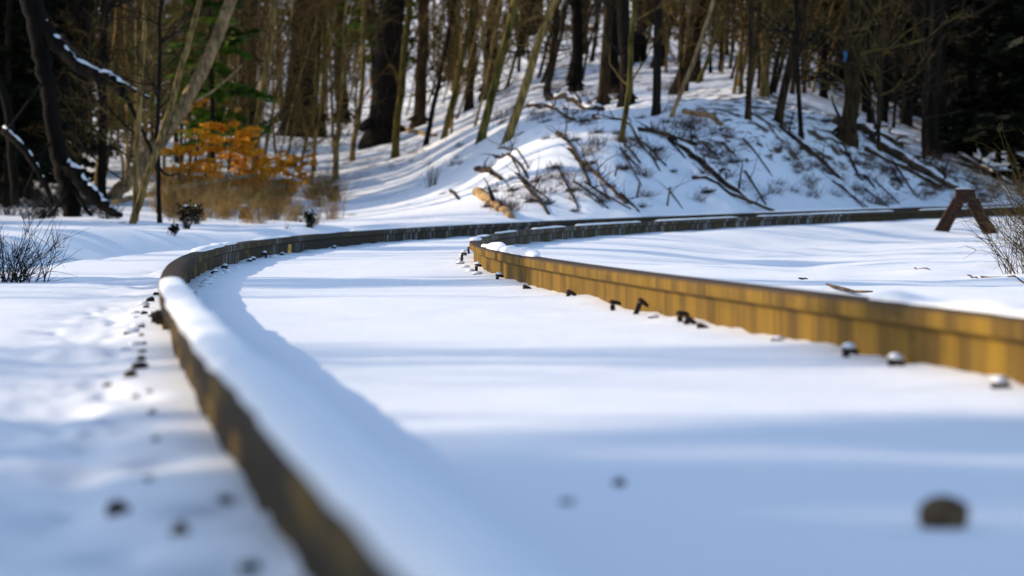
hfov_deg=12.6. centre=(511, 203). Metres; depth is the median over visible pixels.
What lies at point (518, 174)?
fallen branch
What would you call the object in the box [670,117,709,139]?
weed clump
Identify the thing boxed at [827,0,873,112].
thin tree
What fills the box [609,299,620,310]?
rail spike
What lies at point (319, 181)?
dry shrub
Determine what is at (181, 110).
leaning tree
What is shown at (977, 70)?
evergreen tree
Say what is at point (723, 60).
thin tree
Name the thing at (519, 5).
thin tree
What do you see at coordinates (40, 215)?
brush clump
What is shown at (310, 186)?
dry shrub
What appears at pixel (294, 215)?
dry shrub
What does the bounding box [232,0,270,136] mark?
bare tree
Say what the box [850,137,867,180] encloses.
fallen branch
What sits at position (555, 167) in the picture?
brush pile
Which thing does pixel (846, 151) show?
fallen branch
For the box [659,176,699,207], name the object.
fallen branch
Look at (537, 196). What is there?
weed clump
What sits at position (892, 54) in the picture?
thin tree
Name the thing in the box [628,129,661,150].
weed clump
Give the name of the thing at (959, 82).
evergreen tree
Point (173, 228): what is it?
weed plant
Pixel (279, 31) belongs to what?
thin tree
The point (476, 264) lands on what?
rail spike
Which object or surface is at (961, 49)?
thin tree
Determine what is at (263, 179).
dry shrub
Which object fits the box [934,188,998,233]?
rail rest
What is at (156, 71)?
thin tree
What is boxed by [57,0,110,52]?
evergreen tree
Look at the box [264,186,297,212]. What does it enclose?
dry shrub
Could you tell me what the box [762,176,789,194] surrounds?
weed clump
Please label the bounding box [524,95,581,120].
fallen log
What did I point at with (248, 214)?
dry shrub
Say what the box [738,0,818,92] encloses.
thin tree
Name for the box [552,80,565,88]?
weed clump
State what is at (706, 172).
weed clump
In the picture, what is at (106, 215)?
brush clump
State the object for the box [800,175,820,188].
weed clump
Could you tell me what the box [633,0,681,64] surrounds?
thin tree
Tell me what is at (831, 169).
weed clump
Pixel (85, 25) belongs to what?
thin tree
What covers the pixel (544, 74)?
thin tree
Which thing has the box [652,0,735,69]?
thin tree
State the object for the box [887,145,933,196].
fallen branch
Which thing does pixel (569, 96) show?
fallen log
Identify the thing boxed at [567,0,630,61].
thin tree
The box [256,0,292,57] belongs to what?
thin tree
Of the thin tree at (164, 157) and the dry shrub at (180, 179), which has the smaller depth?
the dry shrub at (180, 179)
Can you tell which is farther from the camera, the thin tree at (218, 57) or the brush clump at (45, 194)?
the thin tree at (218, 57)
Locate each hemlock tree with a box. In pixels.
[114,0,227,162]
[119,1,203,141]
[152,0,276,175]
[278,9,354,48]
[327,0,417,91]
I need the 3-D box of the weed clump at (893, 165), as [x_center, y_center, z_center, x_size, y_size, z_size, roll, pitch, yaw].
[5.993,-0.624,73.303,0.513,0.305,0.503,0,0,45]
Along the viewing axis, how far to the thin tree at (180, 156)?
96.83 m
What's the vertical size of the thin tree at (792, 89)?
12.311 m
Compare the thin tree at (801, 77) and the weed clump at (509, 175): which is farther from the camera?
the thin tree at (801, 77)
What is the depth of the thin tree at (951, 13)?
97.11 m
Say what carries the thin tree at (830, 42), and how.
on the ground
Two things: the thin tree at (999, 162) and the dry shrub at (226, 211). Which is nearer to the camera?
the dry shrub at (226, 211)
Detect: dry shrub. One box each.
[127,168,212,212]
[139,162,206,200]
[141,165,193,198]
[149,174,225,221]
[150,187,197,217]
[152,184,186,216]
[172,174,256,217]
[176,186,208,204]
[179,188,204,215]
[182,197,219,220]
[187,163,249,205]
[192,169,248,207]
[194,184,246,219]
[208,184,242,216]
[209,184,252,216]
[214,174,258,207]
[217,184,275,222]
[228,173,262,208]
[236,181,300,220]
[239,184,271,209]
[240,171,277,205]
[248,199,281,223]
[249,191,280,213]
[252,173,293,201]
[253,184,279,203]
[255,194,287,218]
[257,184,293,205]
[258,173,300,198]
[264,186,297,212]
[265,193,312,220]
[266,176,306,204]
[271,167,298,192]
[276,199,310,221]
[287,198,308,215]
[294,176,339,207]
[295,178,318,199]
[296,165,340,199]
[298,170,343,193]
[299,203,331,225]
[308,173,349,198]
[309,187,355,219]
[312,161,354,191]
[312,169,363,202]
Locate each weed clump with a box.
[484,177,507,192]
[486,194,527,211]
[490,107,509,121]
[492,105,511,124]
[496,83,517,96]
[496,189,531,205]
[496,198,523,211]
[502,170,517,179]
[502,186,525,197]
[518,186,538,199]
[524,186,552,203]
[526,111,549,121]
[527,167,551,181]
[527,173,549,185]
[530,101,561,117]
[535,86,561,99]
[537,178,568,193]
[545,162,581,179]
[548,125,571,138]
[548,171,580,186]
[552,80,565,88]
[558,115,577,124]
[560,164,585,176]
[564,188,582,199]
[566,176,592,191]
[569,102,597,114]
[573,113,601,126]
[573,142,597,156]
[576,127,610,145]
[577,82,596,97]
[577,132,607,152]
[580,162,596,171]
[583,185,595,195]
[606,130,634,143]
[609,85,619,100]
[610,128,636,142]
[614,159,633,170]
[614,191,631,198]
[616,150,638,159]
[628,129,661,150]
[633,162,652,175]
[634,180,663,199]
[636,167,658,177]
[637,116,678,137]
[641,142,669,160]
[661,76,690,89]
[661,81,670,89]
[669,113,700,131]
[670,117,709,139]
[671,108,701,124]
[678,103,715,123]
[682,117,706,130]
[687,191,706,201]
[690,162,715,177]
[695,138,716,152]
[697,140,722,152]
[703,118,740,135]
[713,142,738,157]
[714,156,731,165]
[717,127,735,137]
[721,161,739,177]
[735,181,754,191]
[739,137,754,144]
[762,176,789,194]
[771,134,790,148]
[783,184,803,192]
[786,141,810,156]
[791,157,803,169]
[791,163,804,173]
[795,155,820,170]
[795,167,820,183]
[799,181,825,197]
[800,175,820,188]
[807,152,827,168]
[816,159,844,174]
[828,185,847,197]
[848,176,868,188]
[850,183,865,194]
[857,153,883,168]
[859,168,884,182]
[861,185,895,204]
[863,149,876,160]
[864,192,887,205]
[868,160,905,175]
[875,157,905,172]
[884,197,897,204]
[904,148,922,158]
[905,159,929,174]
[911,187,937,200]
[913,147,938,160]
[913,182,936,195]
[925,186,945,194]
[927,178,948,192]
[930,159,943,171]
[935,150,954,163]
[940,167,962,178]
[945,160,961,174]
[962,168,992,184]
[974,165,993,175]
[976,186,997,202]
[978,183,1006,196]
[982,181,1001,191]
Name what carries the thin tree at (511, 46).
on the ground
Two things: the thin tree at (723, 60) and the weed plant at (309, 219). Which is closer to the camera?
the weed plant at (309, 219)
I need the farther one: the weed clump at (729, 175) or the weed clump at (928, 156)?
the weed clump at (928, 156)
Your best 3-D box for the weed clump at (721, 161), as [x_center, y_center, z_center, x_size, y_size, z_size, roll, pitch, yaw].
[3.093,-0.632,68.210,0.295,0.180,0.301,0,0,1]
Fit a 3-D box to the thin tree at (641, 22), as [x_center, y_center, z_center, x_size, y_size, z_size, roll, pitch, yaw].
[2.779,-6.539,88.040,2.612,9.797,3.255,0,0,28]
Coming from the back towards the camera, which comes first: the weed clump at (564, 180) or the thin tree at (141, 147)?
the thin tree at (141, 147)
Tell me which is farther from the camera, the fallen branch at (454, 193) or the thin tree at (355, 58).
the thin tree at (355, 58)
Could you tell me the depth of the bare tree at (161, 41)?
59.13 m
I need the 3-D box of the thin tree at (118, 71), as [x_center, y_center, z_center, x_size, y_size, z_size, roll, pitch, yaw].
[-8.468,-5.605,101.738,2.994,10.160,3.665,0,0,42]
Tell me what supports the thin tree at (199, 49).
on the ground
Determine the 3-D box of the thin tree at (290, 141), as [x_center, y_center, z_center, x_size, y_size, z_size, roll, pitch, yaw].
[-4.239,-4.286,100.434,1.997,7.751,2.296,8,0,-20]
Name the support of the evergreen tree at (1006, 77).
on the ground
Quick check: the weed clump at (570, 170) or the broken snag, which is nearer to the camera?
the weed clump at (570, 170)
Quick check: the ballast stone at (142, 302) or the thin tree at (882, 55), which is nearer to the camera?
the ballast stone at (142, 302)
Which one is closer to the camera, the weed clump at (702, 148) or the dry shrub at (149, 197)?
the weed clump at (702, 148)
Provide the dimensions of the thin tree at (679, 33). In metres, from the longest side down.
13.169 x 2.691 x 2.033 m
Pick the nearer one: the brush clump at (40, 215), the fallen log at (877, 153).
the brush clump at (40, 215)
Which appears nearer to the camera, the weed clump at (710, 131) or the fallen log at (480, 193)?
the fallen log at (480, 193)
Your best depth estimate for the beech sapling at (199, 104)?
90.87 m
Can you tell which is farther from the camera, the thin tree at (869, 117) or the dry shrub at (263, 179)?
the thin tree at (869, 117)
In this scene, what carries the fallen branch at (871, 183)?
on the ground
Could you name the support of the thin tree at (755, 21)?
on the ground
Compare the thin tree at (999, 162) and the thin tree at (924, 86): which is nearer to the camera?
the thin tree at (924, 86)
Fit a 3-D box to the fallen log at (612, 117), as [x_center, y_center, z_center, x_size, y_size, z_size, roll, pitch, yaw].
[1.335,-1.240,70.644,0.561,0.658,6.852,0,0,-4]
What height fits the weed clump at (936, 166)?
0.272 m
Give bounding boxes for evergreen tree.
[0,0,78,175]
[0,0,86,206]
[3,0,110,82]
[3,3,117,182]
[37,42,123,168]
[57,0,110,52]
[810,0,965,107]
[835,1,923,123]
[869,0,955,112]
[870,0,964,38]
[871,12,953,93]
[889,4,953,118]
[889,23,1023,151]
[893,0,981,112]
[899,2,986,149]
[905,3,1023,164]
[913,1,1023,157]
[938,0,1023,179]
[948,14,1015,162]
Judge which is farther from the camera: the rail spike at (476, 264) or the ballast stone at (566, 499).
the rail spike at (476, 264)
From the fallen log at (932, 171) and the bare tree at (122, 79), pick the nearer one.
the fallen log at (932, 171)
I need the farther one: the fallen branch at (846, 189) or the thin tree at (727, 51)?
the thin tree at (727, 51)
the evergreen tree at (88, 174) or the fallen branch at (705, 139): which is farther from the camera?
the evergreen tree at (88, 174)
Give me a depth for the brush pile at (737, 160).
68.44 m
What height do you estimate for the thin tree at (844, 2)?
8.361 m
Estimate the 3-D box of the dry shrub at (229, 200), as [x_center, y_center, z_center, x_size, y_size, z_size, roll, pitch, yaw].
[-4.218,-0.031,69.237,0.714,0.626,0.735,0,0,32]
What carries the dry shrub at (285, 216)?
on the ground
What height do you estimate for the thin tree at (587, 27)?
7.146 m
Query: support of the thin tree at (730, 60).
on the ground
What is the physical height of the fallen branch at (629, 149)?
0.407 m
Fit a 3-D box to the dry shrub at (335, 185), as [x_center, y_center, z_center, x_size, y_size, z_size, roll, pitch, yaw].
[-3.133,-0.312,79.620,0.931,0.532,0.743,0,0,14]
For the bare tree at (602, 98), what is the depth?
80.37 m
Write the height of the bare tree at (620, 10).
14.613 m
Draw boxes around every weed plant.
[167,221,179,235]
[176,199,197,228]
[189,203,210,223]
[295,209,317,227]
[421,162,443,187]
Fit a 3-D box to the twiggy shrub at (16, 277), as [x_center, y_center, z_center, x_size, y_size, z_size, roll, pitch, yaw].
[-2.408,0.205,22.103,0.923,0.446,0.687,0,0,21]
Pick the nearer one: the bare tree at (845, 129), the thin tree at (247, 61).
the bare tree at (845, 129)
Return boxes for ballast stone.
[102,381,111,387]
[105,499,131,517]
[117,347,129,349]
[122,327,139,334]
[124,369,137,377]
[128,310,139,313]
[128,341,142,345]
[131,393,138,397]
[132,361,148,369]
[136,355,145,360]
[138,301,148,304]
[138,322,144,327]
[138,348,146,352]
[142,474,152,480]
[146,296,154,301]
[147,409,156,413]
[151,434,159,440]
[169,521,190,535]
[200,281,211,283]
[218,495,233,503]
[233,556,260,572]
[472,271,482,274]
[559,495,574,503]
[613,477,625,485]
[917,494,968,528]
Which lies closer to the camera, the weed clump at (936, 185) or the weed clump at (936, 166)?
the weed clump at (936, 185)
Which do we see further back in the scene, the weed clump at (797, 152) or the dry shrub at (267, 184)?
the dry shrub at (267, 184)
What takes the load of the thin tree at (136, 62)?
on the ground
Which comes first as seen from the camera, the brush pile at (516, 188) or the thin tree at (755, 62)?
the brush pile at (516, 188)
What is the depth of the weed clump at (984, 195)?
71.70 m
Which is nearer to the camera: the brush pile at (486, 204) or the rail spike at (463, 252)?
the rail spike at (463, 252)
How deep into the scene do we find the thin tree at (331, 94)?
109.44 m
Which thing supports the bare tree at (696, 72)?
on the ground
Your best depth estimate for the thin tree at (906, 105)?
97.17 m
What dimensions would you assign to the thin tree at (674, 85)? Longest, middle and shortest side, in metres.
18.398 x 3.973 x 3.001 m
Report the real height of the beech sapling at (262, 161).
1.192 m
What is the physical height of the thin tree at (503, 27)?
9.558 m
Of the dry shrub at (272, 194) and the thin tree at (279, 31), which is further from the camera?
the thin tree at (279, 31)
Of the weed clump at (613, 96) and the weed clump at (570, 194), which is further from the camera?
the weed clump at (613, 96)
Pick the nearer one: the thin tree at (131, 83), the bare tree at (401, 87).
the thin tree at (131, 83)
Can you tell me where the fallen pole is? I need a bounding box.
[112,173,254,204]
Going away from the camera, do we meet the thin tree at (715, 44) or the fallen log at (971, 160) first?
the fallen log at (971, 160)
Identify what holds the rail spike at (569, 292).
on the ground
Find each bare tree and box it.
[0,0,53,203]
[14,11,74,187]
[18,4,117,185]
[58,4,122,111]
[58,5,123,143]
[68,0,208,220]
[85,0,163,186]
[91,0,248,222]
[193,0,252,170]
[220,0,316,179]
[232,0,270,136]
[260,1,290,120]
[274,0,351,137]
[299,0,400,179]
[305,0,397,160]
[318,4,338,133]
[328,0,354,123]
[341,0,427,149]
[377,0,461,128]
[383,0,450,158]
[405,0,460,146]
[426,0,492,139]
[431,0,491,111]
[439,0,571,102]
[442,1,487,82]
[464,0,550,144]
[500,0,559,144]
[526,0,544,34]
[539,0,600,92]
[564,0,603,91]
[588,0,638,107]
[593,0,613,105]
[594,0,726,81]
[600,0,674,142]
[621,0,662,115]
[661,0,735,117]
[673,0,747,86]
[701,0,881,138]
[714,0,793,96]
[715,0,840,123]
[729,0,813,119]
[732,0,981,147]
[792,0,842,98]
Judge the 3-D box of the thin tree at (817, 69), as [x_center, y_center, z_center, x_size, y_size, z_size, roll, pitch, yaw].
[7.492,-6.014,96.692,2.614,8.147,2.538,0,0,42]
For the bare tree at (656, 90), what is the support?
on the ground
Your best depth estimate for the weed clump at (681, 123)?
70.11 m
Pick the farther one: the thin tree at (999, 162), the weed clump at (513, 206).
the thin tree at (999, 162)
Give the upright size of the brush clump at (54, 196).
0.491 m
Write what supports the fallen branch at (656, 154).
on the ground
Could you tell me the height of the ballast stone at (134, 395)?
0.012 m
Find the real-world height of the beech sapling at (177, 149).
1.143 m
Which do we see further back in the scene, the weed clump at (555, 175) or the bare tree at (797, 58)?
the bare tree at (797, 58)
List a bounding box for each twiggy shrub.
[0,201,86,282]
[940,126,1023,261]
[949,183,1023,273]
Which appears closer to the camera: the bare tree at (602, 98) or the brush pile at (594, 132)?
the brush pile at (594, 132)
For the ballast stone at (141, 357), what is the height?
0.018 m
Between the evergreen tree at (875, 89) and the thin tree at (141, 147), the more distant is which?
the evergreen tree at (875, 89)
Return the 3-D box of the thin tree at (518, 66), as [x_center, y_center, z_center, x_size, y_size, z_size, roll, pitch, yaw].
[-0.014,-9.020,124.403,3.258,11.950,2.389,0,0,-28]
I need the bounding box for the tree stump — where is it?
[238,204,248,218]
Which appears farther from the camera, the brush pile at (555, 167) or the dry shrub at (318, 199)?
the dry shrub at (318, 199)
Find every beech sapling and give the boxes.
[141,141,241,197]
[176,98,233,174]
[189,121,262,196]
[193,98,259,175]
[227,139,307,195]
[268,149,317,192]
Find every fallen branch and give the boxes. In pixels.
[449,189,459,199]
[479,129,528,168]
[499,135,532,174]
[503,151,551,200]
[548,167,578,207]
[558,155,615,208]
[559,143,589,166]
[579,165,618,200]
[584,180,611,207]
[593,154,654,209]
[614,140,639,166]
[618,127,641,184]
[619,136,643,162]
[619,191,657,211]
[627,119,657,154]
[633,121,661,170]
[635,136,674,160]
[645,140,666,165]
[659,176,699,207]
[666,122,685,158]
[692,133,720,159]
[721,138,757,155]
[735,145,766,204]
[739,129,772,176]
[818,168,864,207]
[832,170,872,207]
[836,141,857,171]
[849,164,874,187]
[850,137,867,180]
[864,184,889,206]
[877,182,919,203]
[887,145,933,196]
[888,163,903,186]
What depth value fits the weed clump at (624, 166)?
64.60 m
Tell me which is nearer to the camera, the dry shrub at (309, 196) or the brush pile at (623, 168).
the brush pile at (623, 168)
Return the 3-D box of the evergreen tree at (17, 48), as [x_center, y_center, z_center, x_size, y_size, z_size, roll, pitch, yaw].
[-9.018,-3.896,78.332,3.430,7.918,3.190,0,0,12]
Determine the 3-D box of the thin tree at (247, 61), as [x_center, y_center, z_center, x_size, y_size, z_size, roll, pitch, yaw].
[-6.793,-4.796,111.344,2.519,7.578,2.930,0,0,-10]
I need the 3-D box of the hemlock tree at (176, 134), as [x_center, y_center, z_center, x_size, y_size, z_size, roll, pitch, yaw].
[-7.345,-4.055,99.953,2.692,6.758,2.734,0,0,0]
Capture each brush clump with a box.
[0,193,31,215]
[9,179,69,218]
[19,167,42,190]
[22,180,57,205]
[27,199,68,216]
[42,188,100,215]
[43,185,86,204]
[79,189,116,213]
[82,181,117,202]
[91,195,128,218]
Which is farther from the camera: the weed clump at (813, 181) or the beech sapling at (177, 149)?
the beech sapling at (177, 149)
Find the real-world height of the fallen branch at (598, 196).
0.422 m
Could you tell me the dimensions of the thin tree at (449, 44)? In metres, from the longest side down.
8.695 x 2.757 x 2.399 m
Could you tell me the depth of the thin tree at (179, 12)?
89.02 m
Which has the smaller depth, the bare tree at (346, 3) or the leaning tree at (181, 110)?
the leaning tree at (181, 110)
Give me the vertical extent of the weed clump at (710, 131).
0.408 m
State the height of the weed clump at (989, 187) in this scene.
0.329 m
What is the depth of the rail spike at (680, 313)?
13.00 m
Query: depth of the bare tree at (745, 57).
84.81 m
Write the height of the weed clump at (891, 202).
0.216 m
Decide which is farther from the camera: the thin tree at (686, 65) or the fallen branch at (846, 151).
the thin tree at (686, 65)
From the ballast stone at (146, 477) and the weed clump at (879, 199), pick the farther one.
the weed clump at (879, 199)
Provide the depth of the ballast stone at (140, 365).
9.90 m
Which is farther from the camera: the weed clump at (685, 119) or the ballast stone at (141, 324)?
the weed clump at (685, 119)
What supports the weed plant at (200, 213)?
on the ground
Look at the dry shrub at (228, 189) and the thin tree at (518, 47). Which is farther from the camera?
the thin tree at (518, 47)
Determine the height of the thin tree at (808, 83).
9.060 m
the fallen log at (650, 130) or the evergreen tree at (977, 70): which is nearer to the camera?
the fallen log at (650, 130)
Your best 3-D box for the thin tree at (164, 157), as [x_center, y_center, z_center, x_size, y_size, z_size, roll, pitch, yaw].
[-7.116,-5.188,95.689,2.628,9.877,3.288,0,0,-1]
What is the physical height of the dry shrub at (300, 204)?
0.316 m
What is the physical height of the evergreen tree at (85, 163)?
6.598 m
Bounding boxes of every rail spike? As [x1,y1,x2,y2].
[461,251,466,260]
[474,262,481,270]
[495,272,503,278]
[566,289,576,296]
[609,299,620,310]
[633,298,648,314]
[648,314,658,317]
[675,310,689,321]
[683,315,696,324]
[696,323,708,327]
[770,336,784,340]
[841,342,858,356]
[887,353,905,365]
[990,375,1011,388]
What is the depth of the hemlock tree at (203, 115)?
84.21 m
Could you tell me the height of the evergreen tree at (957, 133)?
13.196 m
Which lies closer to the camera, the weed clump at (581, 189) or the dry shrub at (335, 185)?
the weed clump at (581, 189)
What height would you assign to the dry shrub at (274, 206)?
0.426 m
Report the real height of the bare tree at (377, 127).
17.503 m
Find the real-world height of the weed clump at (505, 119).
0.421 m
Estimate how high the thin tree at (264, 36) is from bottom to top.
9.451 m
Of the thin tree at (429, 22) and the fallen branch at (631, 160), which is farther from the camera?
the thin tree at (429, 22)
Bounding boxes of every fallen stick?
[826,283,872,292]
[980,275,1023,282]
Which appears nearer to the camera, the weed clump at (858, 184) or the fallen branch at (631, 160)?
the fallen branch at (631, 160)
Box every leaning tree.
[107,0,241,198]
[128,0,202,223]
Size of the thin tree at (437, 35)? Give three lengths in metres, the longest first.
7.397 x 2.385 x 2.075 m
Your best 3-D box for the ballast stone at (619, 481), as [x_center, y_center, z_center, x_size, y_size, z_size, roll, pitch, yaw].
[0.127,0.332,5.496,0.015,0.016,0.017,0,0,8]
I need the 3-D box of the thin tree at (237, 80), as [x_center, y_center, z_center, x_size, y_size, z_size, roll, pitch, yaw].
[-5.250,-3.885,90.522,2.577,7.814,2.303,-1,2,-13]
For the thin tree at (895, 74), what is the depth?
85.71 m
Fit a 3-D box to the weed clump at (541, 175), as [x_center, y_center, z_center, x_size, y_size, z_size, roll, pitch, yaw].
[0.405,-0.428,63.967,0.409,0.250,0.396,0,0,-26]
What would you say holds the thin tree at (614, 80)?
on the ground
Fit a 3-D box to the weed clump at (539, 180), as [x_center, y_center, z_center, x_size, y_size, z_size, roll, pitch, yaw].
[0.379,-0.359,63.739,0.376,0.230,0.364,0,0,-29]
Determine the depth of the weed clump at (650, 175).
64.84 m
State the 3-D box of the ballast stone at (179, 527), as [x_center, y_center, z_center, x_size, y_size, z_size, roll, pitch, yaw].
[-0.334,0.332,4.697,0.022,0.022,0.024,0,0,6]
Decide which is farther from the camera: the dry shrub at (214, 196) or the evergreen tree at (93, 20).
the evergreen tree at (93, 20)
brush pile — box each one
[480,199,497,207]
[502,181,524,191]
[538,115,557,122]
[539,197,558,204]
[544,159,565,169]
[562,183,593,191]
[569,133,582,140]
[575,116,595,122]
[586,125,615,133]
[591,193,616,202]
[619,163,631,169]
[632,200,652,207]
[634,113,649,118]
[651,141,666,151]
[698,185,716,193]
[721,153,754,163]
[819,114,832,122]
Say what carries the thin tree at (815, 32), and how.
on the ground
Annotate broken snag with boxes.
[0,0,180,216]
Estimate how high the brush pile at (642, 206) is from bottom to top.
0.138 m
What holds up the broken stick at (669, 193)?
on the ground
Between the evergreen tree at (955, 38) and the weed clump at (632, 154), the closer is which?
the weed clump at (632, 154)
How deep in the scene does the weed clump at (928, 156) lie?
76.72 m
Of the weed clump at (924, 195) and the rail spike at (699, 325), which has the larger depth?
the weed clump at (924, 195)
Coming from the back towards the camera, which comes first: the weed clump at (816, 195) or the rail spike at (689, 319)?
the weed clump at (816, 195)
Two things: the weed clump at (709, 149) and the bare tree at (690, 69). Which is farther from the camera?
the bare tree at (690, 69)
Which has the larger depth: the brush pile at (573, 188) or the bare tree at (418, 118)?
the bare tree at (418, 118)
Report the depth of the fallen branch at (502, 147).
68.43 m
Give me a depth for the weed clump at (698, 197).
64.62 m
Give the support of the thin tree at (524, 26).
on the ground
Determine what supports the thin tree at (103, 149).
on the ground
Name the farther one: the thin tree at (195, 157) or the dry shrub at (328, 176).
the thin tree at (195, 157)
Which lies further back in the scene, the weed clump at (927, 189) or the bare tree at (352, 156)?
the bare tree at (352, 156)
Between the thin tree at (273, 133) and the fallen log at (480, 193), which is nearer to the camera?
the fallen log at (480, 193)
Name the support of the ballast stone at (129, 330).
on the ground
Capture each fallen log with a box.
[403,126,437,136]
[472,177,514,218]
[473,156,503,180]
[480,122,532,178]
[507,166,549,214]
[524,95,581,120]
[533,81,604,110]
[545,103,598,183]
[551,22,592,31]
[572,131,627,204]
[585,105,640,138]
[636,112,697,145]
[669,135,751,202]
[681,108,723,125]
[692,155,775,210]
[778,102,840,177]
[831,95,903,147]
[857,123,958,189]
[863,146,942,187]
[957,150,1013,185]
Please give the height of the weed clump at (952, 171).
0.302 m
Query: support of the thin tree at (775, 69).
on the ground
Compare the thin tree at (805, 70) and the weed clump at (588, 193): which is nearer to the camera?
the weed clump at (588, 193)
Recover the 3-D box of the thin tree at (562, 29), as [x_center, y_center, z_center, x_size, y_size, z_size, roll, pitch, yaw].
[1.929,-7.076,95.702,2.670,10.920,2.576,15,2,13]
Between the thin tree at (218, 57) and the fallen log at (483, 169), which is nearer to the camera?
the fallen log at (483, 169)
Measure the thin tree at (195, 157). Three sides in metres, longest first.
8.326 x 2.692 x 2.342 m
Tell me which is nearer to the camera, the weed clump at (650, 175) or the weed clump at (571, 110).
the weed clump at (650, 175)
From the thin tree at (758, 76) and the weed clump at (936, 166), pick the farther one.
the thin tree at (758, 76)
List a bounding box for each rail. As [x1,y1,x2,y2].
[151,203,1023,575]
[469,206,1023,385]
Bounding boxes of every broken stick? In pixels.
[636,182,641,197]
[666,186,672,205]
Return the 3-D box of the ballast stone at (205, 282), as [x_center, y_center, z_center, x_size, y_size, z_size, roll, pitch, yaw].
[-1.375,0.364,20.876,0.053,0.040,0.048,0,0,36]
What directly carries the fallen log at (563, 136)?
on the ground
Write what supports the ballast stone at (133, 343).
on the ground
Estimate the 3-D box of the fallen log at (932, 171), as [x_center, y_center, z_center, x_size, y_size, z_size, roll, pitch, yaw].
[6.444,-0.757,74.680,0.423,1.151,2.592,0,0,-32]
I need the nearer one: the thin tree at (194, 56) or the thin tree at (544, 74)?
the thin tree at (194, 56)
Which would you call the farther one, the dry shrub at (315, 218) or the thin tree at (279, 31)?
the thin tree at (279, 31)
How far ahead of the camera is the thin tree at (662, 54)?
110.89 m
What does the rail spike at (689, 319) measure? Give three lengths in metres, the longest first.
0.086 x 0.041 x 0.027 m
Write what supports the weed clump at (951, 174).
on the ground
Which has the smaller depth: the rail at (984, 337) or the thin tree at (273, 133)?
the rail at (984, 337)
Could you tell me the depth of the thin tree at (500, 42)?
110.55 m
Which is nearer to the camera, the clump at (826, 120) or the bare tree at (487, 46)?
the clump at (826, 120)
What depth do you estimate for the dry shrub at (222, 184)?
75.87 m
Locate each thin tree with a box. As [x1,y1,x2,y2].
[3,1,80,149]
[12,0,97,182]
[12,0,172,197]
[23,0,156,189]
[39,0,99,190]
[48,0,182,140]
[49,0,129,159]
[59,0,161,142]
[65,4,134,138]
[69,0,216,188]
[71,0,154,157]
[71,6,148,155]
[75,0,184,174]
[76,0,206,191]
[83,0,172,167]
[85,34,112,131]
[86,62,130,157]
[91,3,172,158]
[95,5,133,143]
[108,0,215,172]
[114,0,194,166]
[123,0,225,167]
[127,0,259,162]
[128,0,205,154]
[130,1,293,167]
[151,3,243,176]
[162,0,277,166]
[175,0,284,168]
[187,0,282,120]
[196,0,303,180]
[201,0,327,93]
[205,0,273,124]
[205,1,289,75]
[208,0,263,156]
[213,0,314,173]
[215,0,312,169]
[225,1,283,137]
[233,0,398,178]
[233,2,303,142]
[235,0,332,158]
[242,0,341,170]
[250,0,359,175]
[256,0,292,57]
[257,2,292,101]
[258,0,403,184]
[265,0,364,171]
[272,0,363,174]
[278,0,358,124]
[279,0,347,159]
[280,0,425,179]
[311,0,426,150]
[327,1,378,127]
[346,15,374,85]
[347,1,403,99]
[401,0,444,67]
[401,0,466,96]
[403,0,457,115]
[405,1,435,55]
[409,0,480,95]
[410,0,529,128]
[415,0,525,133]
[416,0,484,69]
[427,0,482,103]
[427,0,503,99]
[428,0,484,86]
[429,0,481,91]
[432,0,538,83]
[432,1,521,103]
[435,0,525,119]
[458,0,571,72]
[467,0,563,126]
[467,1,537,80]
[477,1,552,58]
[479,0,537,59]
[482,0,530,59]
[488,0,600,96]
[498,0,562,86]
[501,0,589,83]
[512,3,586,45]
[517,0,541,56]
[522,0,587,78]
[523,0,638,79]
[526,0,560,59]
[559,0,653,81]
[559,9,630,58]
[563,0,592,54]
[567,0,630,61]
[577,0,619,93]
[614,0,693,45]
[615,0,737,94]
[629,0,688,72]
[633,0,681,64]
[635,0,646,62]
[641,0,731,71]
[642,0,691,52]
[646,5,677,47]
[649,0,674,67]
[650,0,747,91]
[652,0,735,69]
[664,3,738,72]
[668,0,731,94]
[676,0,685,62]
[681,0,809,65]
[685,7,743,62]
[687,0,760,61]
[689,0,784,84]
[691,6,789,68]
[692,0,736,72]
[705,0,755,93]
[705,0,826,61]
[710,0,794,87]
[712,1,841,80]
[713,7,780,78]
[725,11,729,55]
[728,0,837,81]
[732,0,845,94]
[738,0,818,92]
[744,2,831,92]
[754,0,958,151]
[756,1,823,88]
[771,4,834,88]
[772,0,844,94]
[777,1,842,90]
[780,0,891,93]
[780,0,901,87]
[787,0,888,123]
[790,0,960,134]
[803,0,836,77]
[811,0,873,92]
[814,13,835,71]
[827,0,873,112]
[827,0,899,67]
[836,0,961,96]
[836,0,980,127]
[860,0,966,97]
[861,0,995,157]
[863,0,1000,159]
[881,0,951,126]
[901,0,1004,154]
[901,8,1019,158]
[916,16,981,88]
[923,2,979,72]
[951,0,1022,153]
[965,11,1023,163]
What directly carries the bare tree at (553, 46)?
on the ground
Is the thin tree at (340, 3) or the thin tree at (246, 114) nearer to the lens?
the thin tree at (246, 114)
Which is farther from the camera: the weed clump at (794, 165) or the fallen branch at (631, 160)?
the weed clump at (794, 165)
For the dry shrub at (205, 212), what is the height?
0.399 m
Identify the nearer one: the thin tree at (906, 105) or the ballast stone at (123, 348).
the ballast stone at (123, 348)
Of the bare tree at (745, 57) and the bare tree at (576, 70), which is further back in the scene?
the bare tree at (576, 70)
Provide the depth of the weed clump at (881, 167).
72.94 m
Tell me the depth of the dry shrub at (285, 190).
76.97 m
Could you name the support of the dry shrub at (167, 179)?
on the ground
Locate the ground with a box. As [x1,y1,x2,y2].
[0,0,1023,575]
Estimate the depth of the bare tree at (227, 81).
95.79 m

